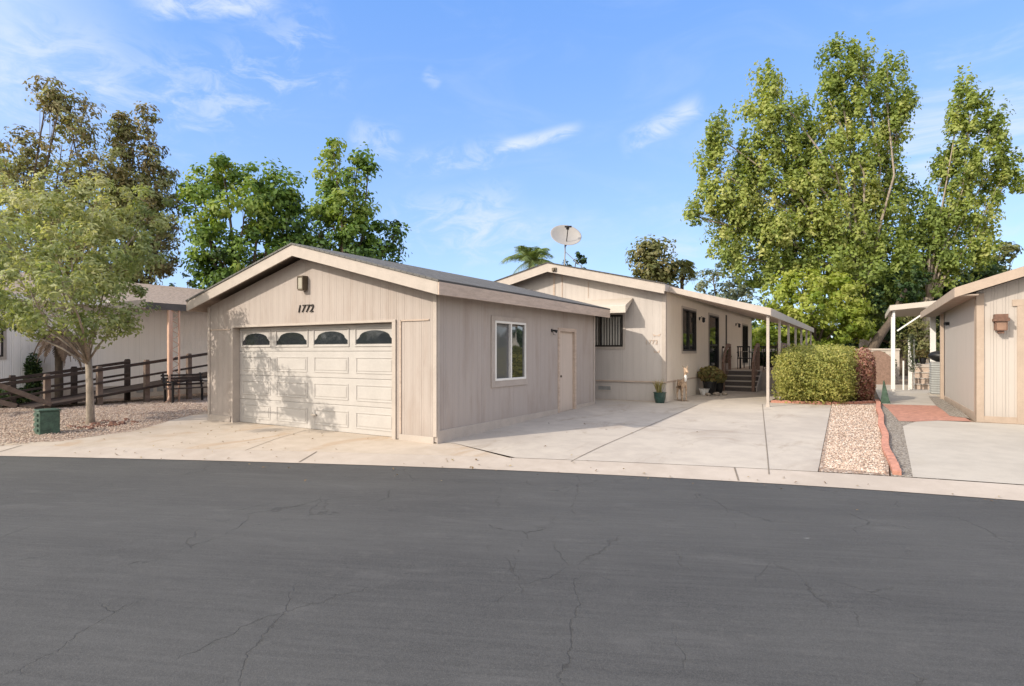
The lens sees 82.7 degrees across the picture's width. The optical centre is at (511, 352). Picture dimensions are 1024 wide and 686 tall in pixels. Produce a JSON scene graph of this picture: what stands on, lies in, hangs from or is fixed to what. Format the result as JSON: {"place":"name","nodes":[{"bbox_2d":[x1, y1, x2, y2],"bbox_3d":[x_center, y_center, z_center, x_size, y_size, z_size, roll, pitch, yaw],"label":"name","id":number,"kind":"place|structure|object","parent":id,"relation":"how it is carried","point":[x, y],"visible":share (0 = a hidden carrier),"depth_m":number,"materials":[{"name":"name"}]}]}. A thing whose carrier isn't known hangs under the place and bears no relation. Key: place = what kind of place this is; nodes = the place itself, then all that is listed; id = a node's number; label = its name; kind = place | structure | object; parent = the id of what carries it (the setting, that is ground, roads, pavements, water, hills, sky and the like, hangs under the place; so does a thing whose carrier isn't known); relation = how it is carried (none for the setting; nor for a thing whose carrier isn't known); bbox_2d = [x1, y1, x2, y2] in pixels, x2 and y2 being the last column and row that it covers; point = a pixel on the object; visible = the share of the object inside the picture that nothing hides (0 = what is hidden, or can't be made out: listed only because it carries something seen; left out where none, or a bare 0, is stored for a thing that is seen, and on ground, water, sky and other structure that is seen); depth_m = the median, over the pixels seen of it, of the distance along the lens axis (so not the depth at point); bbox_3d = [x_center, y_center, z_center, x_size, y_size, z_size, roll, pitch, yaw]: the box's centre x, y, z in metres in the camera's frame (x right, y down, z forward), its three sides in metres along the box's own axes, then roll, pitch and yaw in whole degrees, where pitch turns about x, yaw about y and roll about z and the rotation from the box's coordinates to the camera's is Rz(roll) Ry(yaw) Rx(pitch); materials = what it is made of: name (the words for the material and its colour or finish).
{"place":"outdoors","nodes":[
{"label":"outdoors","id":0,"kind":"place"},
{"bbox_2d":[0,456,1023,685],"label":"road","id":1,"kind":"structure","parent":0,"point":[133,572],"depth_m":4.30,"materials":[{"name":"grey asphalt"}]},
{"bbox_2d":[0,445,1023,500],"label":"gutter","id":2,"kind":"object","parent":1,"relation":"on","point":[943,487],"visible":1,"depth_m":8.69,"materials":[{"name":"concrete"}]},
{"bbox_2d":[0,0,1023,337],"label":"sky","id":3,"kind":"structure","parent":0,"point":[493,126],"materials":[{"name":"blue"}]},
{"bbox_2d":[17,376,1023,500],"bbox_3d":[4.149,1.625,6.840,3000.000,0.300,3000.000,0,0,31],"label":"ground","id":4,"kind":"structure","parent":0,"point":[906,383],"depth_m":8.96,"materials":[{"name":"concrete"}]},
{"bbox_2d":[0,272,207,402],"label":"neighbour house","id":5,"kind":"structure","parent":4,"relation":"on","point":[149,343],"depth_m":19.12,"materials":[{"name":"beige wood"}]},
{"bbox_2d":[0,318,6,358],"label":"window","id":6,"kind":"structure","parent":5,"relation":"in","point":[3,355],"depth_m":16.08,"materials":[{"name":"black glass"}]},
{"bbox_2d":[0,393,207,445],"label":"gravel bed","id":7,"kind":"object","parent":4,"relation":"on","point":[196,398],"visible":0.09,"depth_m":13.89,"materials":[{"name":"beige gravel"}]},
{"bbox_2d":[0,387,30,406],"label":"dark shrub","id":8,"kind":"object","parent":7,"relation":"on","point":[21,400],"visible":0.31,"depth_m":15.53,"materials":[{"name":"green plant"}]},
{"bbox_2d":[22,352,42,401],"bbox_3d":[-13.576,0.757,16.511,0.483,1.530,0.503,0,0,31],"label":"dark shrub","id":9,"kind":"object","parent":7,"relation":"on","point":[32,367],"visible":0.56,"depth_m":16.43,"materials":[{"name":"green plant"}]},
{"bbox_2d":[33,408,60,434],"bbox_3d":[-9.277,1.401,11.606,0.430,0.535,0.375,0,0,39],"label":"utility box","id":10,"kind":"object","parent":7,"relation":"on","point":[46,421],"visible":0.95,"depth_m":11.48,"materials":[{"name":"green metal"}]},
{"bbox_2d":[33,329,82,397],"bbox_3d":[-12.774,0.456,16.503,1.159,2.227,1.319,0,0,-12],"label":"palm tree","id":11,"kind":"object","parent":7,"relation":"on","point":[60,355],"visible":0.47,"depth_m":16.24,"materials":[{"name":"green plant"}]},
{"bbox_2d":[0,75,157,284],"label":"tall tree","id":12,"kind":"object","parent":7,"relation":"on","point":[52,101],"visible":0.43,"depth_m":26.32,"materials":[{"name":"green plant"}]},
{"bbox_2d":[0,158,178,423],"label":"street tree","id":13,"kind":"object","parent":7,"relation":"on","point":[76,286],"visible":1,"depth_m":12.29,"materials":[{"name":"green plant"}]},
{"bbox_2d":[66,418,140,429],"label":"bark chunks","id":14,"kind":"object","parent":7,"relation":"on","point":[111,423],"visible":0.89,"depth_m":12.74,"materials":[{"name":"brown wood"}]},
{"bbox_2d":[18,372,207,408],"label":"wooden ramp","id":15,"kind":"structure","parent":7,"relation":"on","point":[68,398],"depth_m":16.55,"materials":[{"name":"brown wood"}]},
{"bbox_2d":[0,359,130,407],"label":"ramp railing","id":16,"kind":"object","parent":15,"relation":"on","point":[75,381],"visible":0.69,"depth_m":16.50,"materials":[{"name":"brown wood"}]},
{"bbox_2d":[0,352,207,408],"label":"ramp railing","id":17,"kind":"object","parent":15,"relation":"on","point":[99,383],"visible":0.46,"depth_m":16.03,"materials":[{"name":"brown wood"}]},
{"bbox_2d":[0,383,52,407],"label":"ramp brace","id":18,"kind":"object","parent":17,"relation":"attached to","point":[22,394],"visible":1,"depth_m":14.34,"materials":[{"name":"brown wood"}]},
{"bbox_2d":[88,101,188,284],"bbox_3d":[-17.999,-5.285,27.872,4.555,13.709,3.586,0,0,-11],"label":"tall tree","id":19,"kind":"object","parent":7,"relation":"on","point":[123,132],"visible":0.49,"depth_m":27.77,"materials":[{"name":"green plant"}]},
{"bbox_2d":[161,372,207,402],"bbox_3d":[-9.635,1.041,17.247,0.584,0.855,1.240,0,0,31],"label":"garden bench","id":20,"kind":"object","parent":7,"relation":"on","point":[172,384],"visible":0.85,"depth_m":17.25,"materials":[{"name":"black metal"}]},
{"bbox_2d":[175,151,319,288],"bbox_3d":[-12.642,-3.936,27.753,6.694,11.012,5.318,0,0,31],"label":"broad tree","id":21,"kind":"object","parent":7,"relation":"on","point":[269,221],"visible":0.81,"depth_m":27.12,"materials":[{"name":"green plant"}]},
{"bbox_2d":[105,300,192,402],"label":"porch roof","id":22,"kind":"structure","parent":4,"relation":"on","point":[169,308],"depth_m":17.15,"materials":[{"name":"white"}]},
{"bbox_2d":[169,270,196,287],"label":"distant tree","id":23,"kind":"object","parent":4,"relation":"on","point":[183,276],"visible":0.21,"depth_m":39.90,"materials":[{"name":"green plant"}]},
{"bbox_2d":[0,411,507,457],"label":"driveway apron","id":24,"kind":"object","parent":4,"relation":"on","point":[194,430],"visible":0.96,"depth_m":10.72,"materials":[{"name":"concrete"}]},
{"bbox_2d":[294,137,412,263],"bbox_3d":[-7.848,-4.426,28.026,5.610,11.991,4.725,0,0,31],"label":"broad tree","id":25,"kind":"object","parent":4,"relation":"on","point":[354,223],"visible":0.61,"depth_m":27.56,"materials":[{"name":"green plant"}]},
{"bbox_2d":[186,243,609,443],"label":"garage","id":26,"kind":"structure","parent":4,"relation":"on","point":[304,336],"depth_m":12.02,"materials":[{"name":"beige wood"}]},
{"bbox_2d":[240,323,391,436],"bbox_3d":[-4.236,0.535,12.250,4.890,2.179,0.095,0,0,31],"label":"garage door","id":27,"kind":"structure","parent":26,"relation":"in","point":[338,378],"depth_m":12.10,"materials":[{"name":"white metal"}]},
{"bbox_2d":[491,315,527,387],"bbox_3d":[-0.060,-0.015,12.445,0.090,1.470,1.480,0,0,31],"label":"window","id":28,"kind":"structure","parent":26,"relation":"in","point":[509,335],"depth_m":12.42,"materials":[{"name":"white plastic"}]},
{"bbox_2d":[560,332,572,411],"bbox_3d":[1.379,0.510,14.841,0.115,2.060,0.850,0,0,31],"label":"side door","id":29,"kind":"structure","parent":26,"relation":"in","point":[566,338],"depth_m":14.90,"materials":[{"name":"paint"}]},
{"bbox_2d":[500,245,552,273],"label":"palm tree","id":30,"kind":"object","parent":4,"relation":"on","point":[531,256],"visible":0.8,"depth_m":45.40,"materials":[{"name":"green plant"}]},
{"bbox_2d":[562,251,587,268],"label":"distant tree","id":31,"kind":"object","parent":4,"relation":"on","point":[583,260],"visible":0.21,"depth_m":45.70,"materials":[{"name":"green plant"}]},
{"bbox_2d":[495,262,755,401],"bbox_3d":[5.183,-0.625,24.820,7.520,4.391,15.980,0,0,31],"label":"mobile home","id":32,"kind":"object","parent":4,"relation":"on","point":[647,332],"visible":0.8,"depth_m":17.61,"materials":[{"name":"beige wood"}]},
{"bbox_2d":[550,225,582,267],"bbox_3d":[1.793,-3.449,18.884,1.086,1.495,0.605,0,0,4],"label":"satellite dish","id":33,"kind":"object","parent":32,"relation":"attached to","point":[565,235],"visible":0.98,"depth_m":18.96,"materials":[{"name":"grey metal"}]},
{"bbox_2d":[595,313,624,348],"bbox_3d":[2.701,-0.645,17.749,1.600,1.100,0.088,0,0,31],"label":"window","id":34,"kind":"structure","parent":32,"relation":"in","point":[609,332],"depth_m":17.58,"materials":[{"name":"black glass"}]},
{"bbox_2d":[682,306,696,352],"bbox_3d":[5.756,-0.710,18.970,0.088,1.490,1.840,0,0,31],"label":"window","id":35,"kind":"structure","parent":32,"relation":"in","point":[689,315],"depth_m":18.96,"materials":[{"name":"black glass"}]},
{"bbox_2d":[708,313,718,368],"bbox_3d":[7.630,-0.380,22.038,0.110,2.150,1.750,0,0,31],"label":"screen door","id":36,"kind":"structure","parent":32,"relation":"in","point":[713,319],"depth_m":22.18,"materials":[{"name":"brown metal"}]},
{"bbox_2d":[742,323,747,364],"bbox_3d":[11.095,-0.380,27.773,0.088,1.950,1.550,0,0,31],"label":"door","id":37,"kind":"structure","parent":32,"relation":"in","point":[744,326],"depth_m":28.02,"materials":[{"name":"brown metal"}]},
{"bbox_2d":[625,234,690,287],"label":"distant tree","id":38,"kind":"object","parent":4,"relation":"on","point":[651,266],"visible":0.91,"depth_m":49.20,"materials":[{"name":"green plant"}]},
{"bbox_2d":[671,259,695,288],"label":"palm tree","id":39,"kind":"object","parent":4,"relation":"on","point":[686,266],"visible":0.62,"depth_m":49.64,"materials":[{"name":"green plant"}]},
{"bbox_2d":[694,262,777,320],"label":"distant tree","id":40,"kind":"object","parent":4,"relation":"on","point":[737,293],"visible":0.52,"depth_m":41.72,"materials":[{"name":"green plant"}]},
{"bbox_2d":[669,286,813,406],"bbox_3d":[9.485,-0.180,22.252,2.680,3.400,14.910,0,0,31],"label":"patio cover","id":41,"kind":"object","parent":4,"relation":"on","point":[768,315],"visible":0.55,"depth_m":16.42,"materials":[{"name":"white"}]},
{"bbox_2d":[721,343,792,391],"bbox_3d":[10.852,0.565,24.796,2.560,1.810,8.742,0,0,31],"label":"porch","id":42,"kind":"object","parent":4,"relation":"on","point":[747,379],"visible":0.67,"depth_m":21.86,"materials":[{"name":"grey wood"}]},
{"bbox_2d":[737,346,751,368],"bbox_3d":[9.480,0.215,23.729,0.531,0.930,0.501,0,0,31],"label":"patio chair","id":43,"kind":"object","parent":42,"relation":"on","point":[749,358],"visible":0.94,"depth_m":23.58,"materials":[{"name":"black metal"}]},
{"bbox_2d":[770,349,776,362],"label":"potted plant","id":44,"kind":"object","parent":42,"relation":"on","point":[775,353],"visible":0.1,"depth_m":22.21,"materials":[{"name":"green plant"}]},
{"bbox_2d":[777,341,786,397],"bbox_3d":[8.945,0.595,19.135,0.050,1.850,3.200,0,0,31],"label":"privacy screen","id":45,"kind":"object","parent":4,"relation":"on","point":[784,344],"visible":0.17,"depth_m":18.42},
{"bbox_2d":[680,29,938,347],"bbox_3d":[17.710,-8.620,33.766,15.718,20.381,5.901,0,0,-9],"label":"tall shade tree","id":46,"kind":"object","parent":4,"relation":"on","point":[847,242],"visible":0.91,"depth_m":33.41,"materials":[{"name":"green plant"}]},
{"bbox_2d":[752,267,878,350],"bbox_3d":[16.118,-1.508,31.250,7.010,6.155,4.109,0,0,8],"label":"leafy tree","id":47,"kind":"object","parent":4,"relation":"on","point":[833,310],"visible":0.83,"depth_m":30.75,"materials":[{"name":"green plant"}]},
{"bbox_2d":[771,400,874,405],"bbox_3d":[8.767,1.421,16.256,2.846,0.137,0.580,0,0,4],"label":"garden edging","id":48,"kind":"object","parent":4,"relation":"on","point":[827,403],"visible":0.56,"depth_m":16.16,"materials":[{"name":"red brick"}]},
{"bbox_2d":[752,350,896,378],"bbox_3d":[14.750,0.717,28.961,7.412,1.721,1.242,0,0,31],"label":"hedge","id":49,"kind":"object","parent":4,"relation":"on","point":[761,362],"visible":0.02,"depth_m":29.59,"materials":[{"name":"green plant"}]},
{"bbox_2d":[752,349,899,382],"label":"block wall","id":50,"kind":"structure","parent":4,"relation":"on","point":[887,351],"depth_m":27.74,"materials":[{"name":"paint"}]},
{"bbox_2d":[752,320,937,362],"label":"distant trees","id":51,"kind":"object","parent":4,"relation":"on","point":[754,323],"depth_m":55.62,"materials":[{"name":"green plant"}]},
{"bbox_2d":[819,403,888,475],"bbox_3d":[7.364,1.543,12.575,1.110,0.230,10.858,0,0,31],"label":"pink gravel bed","id":52,"kind":"object","parent":4,"relation":"on","point":[822,468],"visible":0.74,"depth_m":10.04,"materials":[{"name":"gravel"}]},
{"bbox_2d":[871,351,890,384],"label":"wall","id":53,"kind":"structure","parent":4,"relation":"on","point":[883,364],"depth_m":25.82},
{"bbox_2d":[875,399,901,476],"bbox_3d":[7.867,1.534,12.383,0.177,0.363,10.499,0,0,31],"label":"garden edging","id":54,"kind":"object","parent":4,"relation":"on","point":[893,463],"visible":0.88,"depth_m":9.52,"materials":[{"name":"red brick"}]},
{"bbox_2d":[867,265,933,348],"bbox_3d":[20.354,-1.560,31.782,4.983,6.386,2.827,0,0,-3],"label":"leaning tree","id":55,"kind":"object","parent":4,"relation":"on","point":[883,330],"visible":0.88,"depth_m":31.45,"materials":[{"name":"green plant"}]},
{"bbox_2d":[875,384,936,405],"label":"neighbour walk","id":56,"kind":"structure","parent":4,"relation":"on","point":[900,396],"depth_m":19.27,"materials":[{"name":"concrete"}]},
{"bbox_2d":[880,380,890,404],"bbox_3d":[10.569,1.120,16.472,0.250,0.700,0.530,0,0,31],"label":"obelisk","id":57,"kind":"object","parent":56,"relation":"on","point":[885,398],"visible":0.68,"depth_m":16.26,"materials":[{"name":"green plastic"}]},
{"bbox_2d":[885,301,935,390],"bbox_3d":[15.922,-0.195,23.003,1.832,3.330,6.150,0,0,31],"label":"patio cover","id":58,"kind":"object","parent":56,"relation":"on","point":[905,310],"visible":0.65,"depth_m":21.25,"materials":[{"name":"white metal"}]},
{"bbox_2d":[902,334,919,389],"bbox_3d":[15.048,0.385,21.935,0.543,2.170,0.279,0,0,31],"label":"garden trellis","id":59,"kind":"object","parent":56,"relation":"on","point":[909,349],"visible":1,"depth_m":21.95,"materials":[{"name":"white paint"}]},
{"bbox_2d":[881,404,935,478],"bbox_3d":[7.995,1.547,11.948,0.682,0.230,10.076,0,0,31],"label":"grey gravel bed","id":60,"kind":"object","parent":4,"relation":"on","point":[894,425],"visible":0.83,"depth_m":10.21,"materials":[{"name":"grey gravel"}]},
{"bbox_2d":[886,316,939,361],"bbox_3d":[20.275,-0.293,29.007,2.316,3.727,1.962,0,0,-14],"label":"garden shrub","id":61,"kind":"object","parent":4,"relation":"on","point":[923,343],"visible":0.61,"depth_m":28.86,"materials":[{"name":"green plant"}]},
{"bbox_2d":[830,260,1005,375],"bbox_3d":[26.630,-2.377,38.006,11.167,7.893,4.353,0,0,-4],"label":"dark tree","id":62,"kind":"object","parent":4,"relation":"on","point":[985,274],"visible":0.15,"depth_m":36.95,"materials":[{"name":"green plant"}]},
{"bbox_2d":[910,354,929,389],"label":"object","id":63,"kind":"structure","parent":4,"relation":"on","point":[922,376],"depth_m":22.82,"materials":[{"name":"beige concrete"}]},
{"bbox_2d":[907,350,920,363],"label":"potted plant","id":64,"kind":"object","parent":63,"relation":"on","point":[917,356],"visible":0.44,"depth_m":23.56,"materials":[{"name":"green plant"}]},
{"bbox_2d":[916,349,929,363],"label":"potted plant","id":65,"kind":"object","parent":63,"relation":"on","point":[924,356],"visible":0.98,"depth_m":23.43,"materials":[{"name":"green plant"}]},
{"bbox_2d":[928,362,939,396],"bbox_3d":[14.457,0.900,19.593,0.700,1.160,0.800,0,0,31],"label":"air conditioner","id":66,"kind":"object","parent":4,"relation":"on","point":[934,377],"visible":0.41,"depth_m":19.40,"materials":[{"name":"grey metal"}]},
{"bbox_2d":[929,396,968,417],"bbox_3d":[11.721,1.438,15.815,0.400,0.035,6.800,0,0,31],"label":"grey gravel bed","id":67,"kind":"object","parent":4,"relation":"on","point":[947,408],"visible":0.99,"depth_m":14.97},
{"bbox_2d":[903,421,1023,484],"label":"neighbour pad","id":68,"kind":"object","parent":4,"relation":"on","point":[975,451],"visible":1,"depth_m":9.30,"materials":[{"name":"concrete"}]},
{"bbox_2d":[904,62,1023,362],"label":"tall shade tree","id":69,"kind":"object","parent":4,"relation":"on","point":[938,222],"visible":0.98,"depth_m":33.65,"materials":[{"name":"green plant"}]},
{"bbox_2d":[920,266,1023,423],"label":"neighbour house","id":70,"kind":"structure","parent":4,"relation":"on","point":[981,350],"depth_m":12.61,"materials":[{"name":"beige wood"}]},
{"bbox_2d":[972,241,1023,280],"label":"distant tree","id":71,"kind":"object","parent":4,"relation":"on","point":[1008,248],"visible":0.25,"depth_m":59.36,"materials":[{"name":"green plant"}]},
{"bbox_2d":[446,390,830,471],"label":"driveway","id":72,"kind":"structure","parent":0,"point":[795,434],"depth_m":11.15,"materials":[{"name":"concrete"}]},
{"bbox_2d":[572,405,695,460],"bbox_3d":[3.002,1.550,12.435,0.016,0.235,8.222,0,0,31],"label":"driveway joint","id":73,"kind":"object","parent":72,"relation":"on","point":[625,435],"visible":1,"depth_m":10.90,"materials":[{"name":"grey concrete"}]},
{"bbox_2d":[652,379,666,402],"bbox_3d":[4.189,1.087,16.514,0.428,0.727,0.405,0,0,-4],"label":"potted plant","id":74,"kind":"object","parent":72,"relation":"on","point":[659,396],"visible":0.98,"depth_m":16.42,"materials":[{"name":"green plant"}]},
{"bbox_2d":[676,366,688,400],"bbox_3d":[5.047,0.920,17.183,0.243,1.060,0.664,0,0,-11],"label":"deer statue","id":75,"kind":"object","parent":72,"relation":"on","point":[681,384],"visible":1,"depth_m":17.09,"materials":[{"name":"plastic"}]},
{"bbox_2d":[698,388,708,394],"bbox_3d":[6.448,1.330,19.539,0.380,0.220,0.370,0,0,31],"label":"flower pot","id":76,"kind":"object","parent":72,"relation":"on","point":[703,391],"visible":0.92,"depth_m":19.43,"materials":[{"name":"white ceramic"}]},
{"bbox_2d":[697,365,723,394],"bbox_3d":[6.705,0.936,19.732,0.880,1.009,0.864,0,0,31],"label":"potted plant","id":77,"kind":"object","parent":72,"relation":"on","point":[708,376],"visible":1,"depth_m":19.54,"materials":[{"name":"green plant"}]},
{"bbox_2d":[715,371,726,392],"bbox_3d":[7.298,1.022,20.543,0.601,0.836,0.583,0,0,31],"label":"potted plant","id":78,"kind":"object","parent":72,"relation":"on","point":[719,386],"visible":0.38,"depth_m":20.41,"materials":[{"name":"green plant"}]},
{"bbox_2d":[762,404,769,473],"bbox_3d":[5.229,1.556,12.050,0.016,0.258,8.667,0,0,23],"label":"driveway joint","id":79,"kind":"object","parent":72,"relation":"on","point":[766,442],"visible":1,"depth_m":9.96,"materials":[{"name":"grey concrete"}]},
{"bbox_2d":[723,350,731,368],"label":"potted plant","id":80,"kind":"object","parent":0,"point":[726,357],"visible":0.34,"depth_m":23.12,"materials":[{"name":"green plant"}]},
{"bbox_2d":[739,351,770,368],"bbox_3d":[10.210,0.315,24.450,1.200,0.730,1.000,0,0,31],"label":"patio table","id":81,"kind":"object","parent":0,"point":[744,357],"visible":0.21,"depth_m":24.35,"materials":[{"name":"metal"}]},
{"bbox_2d":[753,346,765,358],"bbox_3d":[10.011,0.215,23.349,0.531,0.930,0.501,0,0,36],"label":"patio chair","id":82,"kind":"object","parent":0,"point":[761,352],"visible":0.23,"depth_m":23.12,"materials":[{"name":"black metal"}]},
{"bbox_2d":[883,404,969,420],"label":"brick path","id":83,"kind":"structure","parent":0,"point":[916,412],"depth_m":13.73,"materials":[{"name":"red brick"}]},
{"bbox_2d":[928,351,939,361],"bbox_3d":[14.447,0.130,19.611,0.736,0.385,0.733,0,0,31],"label":"barbecue cover","id":84,"kind":"object","parent":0,"point":[934,355],"visible":0.41,"depth_m":19.50,"materials":[{"name":"black fabric"}]},
{"label":"hedge soil","id":85,"kind":"structure","parent":0,"visible":0},
{"bbox_2d":[770,343,859,404],"bbox_3d":[9.927,0.618,18.786,2.455,1.832,7.572,0,0,31],"label":"clipped hedge","id":86,"kind":"object","parent":85,"relation":"on","point":[812,373],"visible":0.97,"depth_m":16.11,"materials":[{"name":"green plant"}]},
{"bbox_2d":[850,347,876,400],"bbox_3d":[10.428,0.676,17.334,0.752,1.677,2.084,0,0,31],"label":"red shrub","id":87,"kind":"object","parent":85,"relation":"on","point":[866,369],"visible":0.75,"depth_m":16.62,"materials":[{"name":"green plant"}]}
]}

